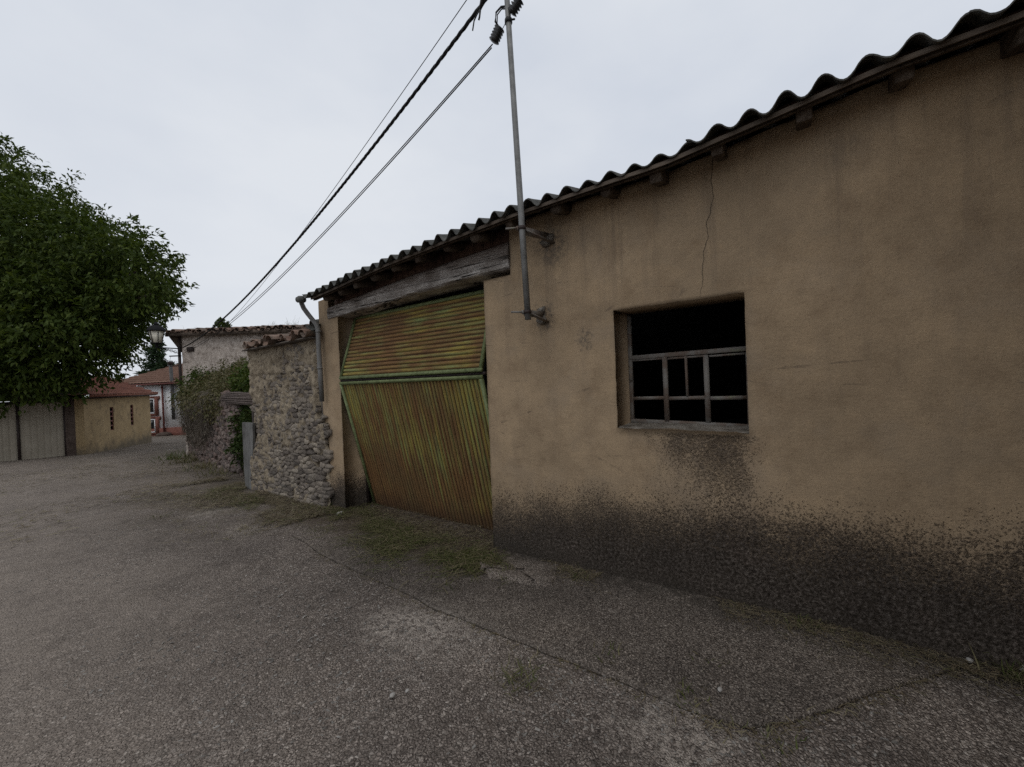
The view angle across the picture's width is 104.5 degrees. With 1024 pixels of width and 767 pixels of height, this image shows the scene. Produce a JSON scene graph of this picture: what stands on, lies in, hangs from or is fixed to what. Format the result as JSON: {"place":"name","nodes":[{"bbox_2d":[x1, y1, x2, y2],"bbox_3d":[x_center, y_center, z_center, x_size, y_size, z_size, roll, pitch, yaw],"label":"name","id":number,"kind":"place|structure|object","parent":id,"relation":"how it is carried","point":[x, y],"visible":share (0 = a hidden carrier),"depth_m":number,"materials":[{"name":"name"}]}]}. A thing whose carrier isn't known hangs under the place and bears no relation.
{"place":"outdoors","nodes":[
{"label":"outdoors","id":0,"kind":"place"},
{"bbox_2d":[0,0,1012,401],"label":"sky","id":1,"kind":"structure","parent":0,"point":[226,126],"materials":[{"name":"white"}]},
{"bbox_2d":[0,435,1023,766],"bbox_3d":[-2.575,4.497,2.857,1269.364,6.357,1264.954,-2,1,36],"label":"road","id":2,"kind":"structure","parent":0,"point":[50,617],"depth_m":2.19,"materials":[{"name":"grey asphalt"}]},
{"bbox_2d":[0,392,81,455],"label":"yard wall","id":3,"kind":"structure","parent":2,"relation":"on","point":[70,431],"depth_m":14.00,"materials":[{"name":"brown concrete"}]},
{"bbox_2d":[0,401,66,461],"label":"yard gate","id":4,"kind":"structure","parent":3,"relation":"attached to","point":[37,430],"depth_m":13.43,"materials":[{"name":"grey metal"}]},
{"bbox_2d":[0,377,157,454],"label":"ochre shed","id":5,"kind":"structure","parent":2,"relation":"on","point":[119,416],"depth_m":16.26,"materials":[{"name":"yellow paint"}]},
{"bbox_2d":[110,407,113,429],"bbox_3d":[-16.392,1.436,16.103,0.185,0.990,0.330,-2,1,-27],"label":"slit window","id":6,"kind":"structure","parent":5,"relation":"in","point":[111,408],"depth_m":16.23,"materials":[{"name":"black paint"}]},
{"bbox_2d":[130,405,132,424],"bbox_3d":[-17.308,1.429,17.909,0.185,0.980,0.320,-2,1,-27],"label":"slit window","id":7,"kind":"structure","parent":5,"relation":"in","point":[131,411],"depth_m":18.04,"materials":[{"name":"black paint"}]},
{"bbox_2d":[0,131,199,418],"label":"walnut tree","id":8,"kind":"object","parent":2,"relation":"on","point":[78,296],"visible":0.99,"depth_m":12.50,"materials":[{"name":"green plant"}]},
{"bbox_2d":[0,463,256,547],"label":"lane litter","id":9,"kind":"object","parent":2,"relation":"on","point":[82,497],"visible":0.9,"depth_m":6.63,"materials":[{"name":"brown plant"}]},
{"bbox_2d":[120,362,185,435],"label":"white house","id":10,"kind":"structure","parent":2,"relation":"on","point":[161,382],"depth_m":27.57,"materials":[{"name":"white paint"}]},
{"bbox_2d":[133,339,177,375],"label":"conifer","id":11,"kind":"object","parent":2,"relation":"on","point":[155,358],"visible":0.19,"depth_m":44.53,"materials":[{"name":"green plant"}]},
{"bbox_2d":[156,432,171,435],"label":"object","id":12,"kind":"object","parent":2,"relation":"on","point":[164,434],"visible":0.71,"depth_m":27.10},
{"bbox_2d":[145,448,187,462],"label":"grass clump","id":13,"kind":"object","parent":2,"relation":"on","point":[160,459],"visible":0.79,"depth_m":11.57,"materials":[{"name":"green plant"}]},
{"bbox_2d":[153,450,200,465],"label":"grass clump","id":14,"kind":"object","parent":2,"relation":"on","point":[183,459],"visible":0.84,"depth_m":10.73,"materials":[{"name":"green plant"}]},
{"bbox_2d":[161,458,217,472],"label":"grass clump","id":15,"kind":"object","parent":2,"relation":"on","point":[203,466],"visible":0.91,"depth_m":9.42,"materials":[{"name":"green plant"}]},
{"bbox_2d":[169,366,216,401],"bbox_3d":[-9.557,0.903,12.084,1.690,2.873,1.182,-2,1,36],"label":"ivy bush","id":16,"kind":"object","parent":2,"relation":"on","point":[195,371],"visible":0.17,"depth_m":11.84,"materials":[{"name":"green plant"}]},
{"bbox_2d":[188,465,234,478],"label":"grass clump","id":17,"kind":"object","parent":2,"relation":"on","point":[211,471],"visible":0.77,"depth_m":8.49,"materials":[{"name":"green plant"}]},
{"bbox_2d":[176,356,248,398],"bbox_3d":[-7.678,0.725,11.139,5.063,3.138,2.071,-2,1,40],"label":"wall scrub","id":18,"kind":"object","parent":2,"relation":"on","point":[223,378],"depth_m":10.43,"materials":[{"name":"green plant"}]},
{"bbox_2d":[186,390,252,475],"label":"garden wall","id":19,"kind":"structure","parent":2,"relation":"on","point":[218,443],"depth_m":8.97,"materials":[{"name":"grey stone"}]},
{"bbox_2d":[175,389,216,461],"bbox_3d":[-8.705,1.166,10.906,5.184,1.964,0.433,-2,1,42],"label":"dead vine","id":20,"kind":"object","parent":19,"relation":"hanging from","point":[188,422],"visible":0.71,"depth_m":10.53,"materials":[{"name":"plant"}]},
{"bbox_2d":[164,378,235,425],"bbox_3d":[-7.978,0.467,10.456,4.863,1.204,1.340,-2,1,41],"label":"wall scrub","id":21,"kind":"object","parent":19,"relation":"on","point":[197,390],"depth_m":9.93,"materials":[{"name":"green plant"}]},
{"bbox_2d":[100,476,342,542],"bbox_3d":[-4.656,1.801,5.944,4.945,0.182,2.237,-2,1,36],"label":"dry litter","id":22,"kind":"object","parent":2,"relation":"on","point":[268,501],"visible":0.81,"depth_m":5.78,"materials":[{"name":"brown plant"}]},
{"bbox_2d":[165,324,308,454],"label":"stone house","id":23,"kind":"structure","parent":2,"relation":"on","point":[226,343],"depth_m":12.37,"materials":[{"name":"stone"}]},
{"bbox_2d":[146,322,180,356],"bbox_3d":[-10.659,-1.343,12.116,0.435,1.070,0.740,-2,1,36],"label":"street lamp","id":24,"kind":"object","parent":23,"relation":"attached to","point":[156,332],"visible":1,"depth_m":11.92,"materials":[{"name":"black metal"}]},
{"bbox_2d":[212,317,225,327],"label":"roof plant","id":25,"kind":"object","parent":23,"relation":"on","point":[219,325],"visible":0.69,"depth_m":12.43,"materials":[{"name":"green plant"}]},
{"bbox_2d":[222,321,231,327],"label":"roof plant","id":26,"kind":"object","parent":23,"relation":"on","point":[225,325],"visible":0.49,"depth_m":12.45,"materials":[{"name":"green plant"}]},
{"bbox_2d":[223,399,251,468],"bbox_3d":[-5.081,1.069,8.060,1.904,1.886,1.218,-2,1,36],"label":"ivy bush","id":27,"kind":"object","parent":2,"relation":"on","point":[237,444],"visible":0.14,"depth_m":8.00,"materials":[{"name":"green plant"}]},
{"bbox_2d":[225,357,249,406],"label":"ivy bush","id":28,"kind":"object","parent":2,"relation":"on","point":[241,384],"visible":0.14,"depth_m":8.52,"materials":[{"name":"green plant"}]},
{"bbox_2d":[242,422,254,488],"bbox_3d":[-4.564,1.260,6.903,0.450,1.160,0.040,-2,1,36],"label":"wooden plank door","id":29,"kind":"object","parent":2,"relation":"on","point":[248,431],"visible":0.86,"depth_m":6.90,"materials":[{"name":"grey wood"}]},
{"bbox_2d":[179,484,327,526],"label":"grass","id":30,"kind":"structure","parent":2,"relation":"on","point":[238,498],"depth_m":5.94,"materials":[{"name":"plant"}]},
{"bbox_2d":[252,412,256,436],"bbox_3d":[-4.676,1.171,7.221,0.040,1.480,0.050,-2,1,36],"label":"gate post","id":31,"kind":"object","parent":2,"relation":"on","point":[253,422],"depth_m":7.19,"materials":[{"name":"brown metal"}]},
{"bbox_2d":[242,319,333,507],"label":"stone outbuilding","id":32,"kind":"structure","parent":2,"relation":"on","point":[292,456],"depth_m":6.02,"materials":[{"name":"stone"}]},
{"bbox_2d":[302,502,493,570],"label":"door litter","id":33,"kind":"object","parent":2,"relation":"on","point":[443,533],"depth_m":4.45,"materials":[{"name":"brown plant"}]},
{"bbox_2d":[283,503,514,593],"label":"grass clippings","id":34,"kind":"object","parent":2,"relation":"on","point":[404,545],"depth_m":3.88,"materials":[{"name":"green plant"}]},
{"bbox_2d":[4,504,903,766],"bbox_3d":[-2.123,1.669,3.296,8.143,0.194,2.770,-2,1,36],"label":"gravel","id":35,"kind":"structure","parent":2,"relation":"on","point":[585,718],"depth_m":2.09,"materials":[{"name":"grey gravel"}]},
{"bbox_2d":[489,647,550,703],"bbox_3d":[0.032,1.516,2.076,0.325,0.098,0.382,-2,1,-6],"label":"weed","id":36,"kind":"object","parent":2,"relation":"on","point":[520,667],"visible":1,"depth_m":2.09,"materials":[{"name":"green plant"}]},
{"bbox_2d":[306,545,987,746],"bbox_3d":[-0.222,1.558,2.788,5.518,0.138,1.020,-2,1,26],"label":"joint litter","id":37,"kind":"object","parent":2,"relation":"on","point":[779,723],"visible":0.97,"depth_m":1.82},
{"bbox_2d":[295,0,1023,676],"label":"barn","id":38,"kind":"structure","parent":2,"relation":"on","point":[771,358],"depth_m":2.48,"materials":[{"name":"paint"}]},
{"bbox_2d":[339,289,485,379],"bbox_3d":[-1.212,-0.509,4.621,2.445,0.852,0.314,-2,1,36],"label":"upper door panel","id":39,"kind":"structure","parent":38,"relation":"in","point":[446,335],"depth_m":4.48,"materials":[{"name":"yellow metal"}]},
{"bbox_2d":[339,375,492,529],"bbox_3d":[-1.105,0.826,4.711,2.445,1.775,0.505,-2,1,36],"label":"lower door panel","id":40,"kind":"structure","parent":38,"relation":"in","point":[423,444],"depth_m":4.59,"materials":[{"name":"yellow metal"}]},
{"bbox_2d":[489,0,554,324],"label":"cable pole","id":41,"kind":"object","parent":38,"relation":"attached to","point":[546,238],"visible":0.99,"depth_m":3.08,"materials":[{"name":"metal"}]},
{"bbox_2d":[183,0,486,347],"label":"cable","id":42,"kind":"object","parent":41,"relation":"attached to","point":[439,60],"visible":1,"depth_m":4.42,"materials":[{"name":"black rubber"}]},
{"bbox_2d":[472,0,483,30],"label":"cable clamp","id":43,"kind":"object","parent":42,"relation":"attached to","point":[481,4],"visible":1,"depth_m":3.28,"materials":[{"name":"grey metal"}]},
{"bbox_2d":[184,44,492,350],"bbox_3d":[-5.172,-1.885,7.764,13.595,1.424,0.010,-2,1,42],"label":"cable","id":44,"kind":"object","parent":41,"relation":"attached to","point":[374,177],"visible":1,"depth_m":4.33,"materials":[{"name":"black rubber"}]},
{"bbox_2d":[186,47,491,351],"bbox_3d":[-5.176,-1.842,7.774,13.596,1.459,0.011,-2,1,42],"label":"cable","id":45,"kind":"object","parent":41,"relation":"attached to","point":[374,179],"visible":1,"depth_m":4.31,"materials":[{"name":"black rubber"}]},
{"bbox_2d":[234,0,466,316],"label":"cable","id":46,"kind":"object","parent":41,"relation":"attached to","point":[376,129],"visible":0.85,"depth_m":4.54,"materials":[{"name":"black rubber"}]},
{"bbox_2d":[627,316,748,425],"bbox_3d":[1.320,-0.119,3.027,0.869,0.902,0.047,-2,1,36],"label":"window frame","id":47,"kind":"structure","parent":38,"relation":"in","point":[673,355],"depth_m":3.04,"materials":[{"name":"metal"}]},
{"bbox_2d":[743,721,808,766],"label":"weed","id":48,"kind":"object","parent":2,"relation":"on","point":[781,750],"visible":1,"depth_m":1.66,"materials":[{"name":"green plant"}]},
{"bbox_2d":[968,642,1023,692],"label":"weed","id":49,"kind":"object","parent":2,"relation":"on","point":[1018,675],"visible":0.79,"depth_m":1.90,"materials":[{"name":"green plant"}]},
{"bbox_2d":[291,521,970,728],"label":"pavement","id":50,"kind":"structure","parent":0,"point":[661,633],"depth_m":2.31,"materials":[{"name":"concrete"}]},
{"bbox_2d":[489,564,520,587],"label":"weed","id":51,"kind":"object","parent":50,"relation":"on","point":[500,575],"visible":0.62,"depth_m":3.20,"materials":[{"name":"green plant"}]},
{"bbox_2d":[479,550,558,586],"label":"broken slab","id":52,"kind":"structure","parent":50,"relation":"on","point":[536,572],"depth_m":3.23,"materials":[{"name":"concrete"}]},
{"bbox_2d":[567,564,588,581],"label":"weed","id":53,"kind":"object","parent":50,"relation":"on","point":[576,575],"visible":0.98,"depth_m":3.12,"materials":[{"name":"green plant"}]},
{"bbox_2d":[591,640,621,663],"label":"weed","id":54,"kind":"object","parent":50,"relation":"on","point":[609,651],"visible":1,"depth_m":2.23,"materials":[{"name":"green plant"}]},
{"bbox_2d":[673,677,711,717],"bbox_3d":[0.826,1.500,1.907,0.239,0.041,0.250,-2,1,36],"label":"weed","id":55,"kind":"object","parent":50,"relation":"on","point":[682,692],"visible":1,"depth_m":1.91,"materials":[{"name":"green plant"}]},
{"bbox_2d":[498,558,1023,699],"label":"wall foot litter","id":56,"kind":"object","parent":50,"relation":"on","point":[737,605],"depth_m":2.16,"materials":[{"name":"brown plant"}]},
{"bbox_2d":[785,611,839,634],"bbox_3d":[1.746,1.391,2.327,0.261,0.077,0.212,-2,1,5],"label":"weed","id":57,"kind":"object","parent":50,"relation":"on","point":[799,620],"visible":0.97,"depth_m":2.35,"materials":[{"name":"green plant"}]}
]}

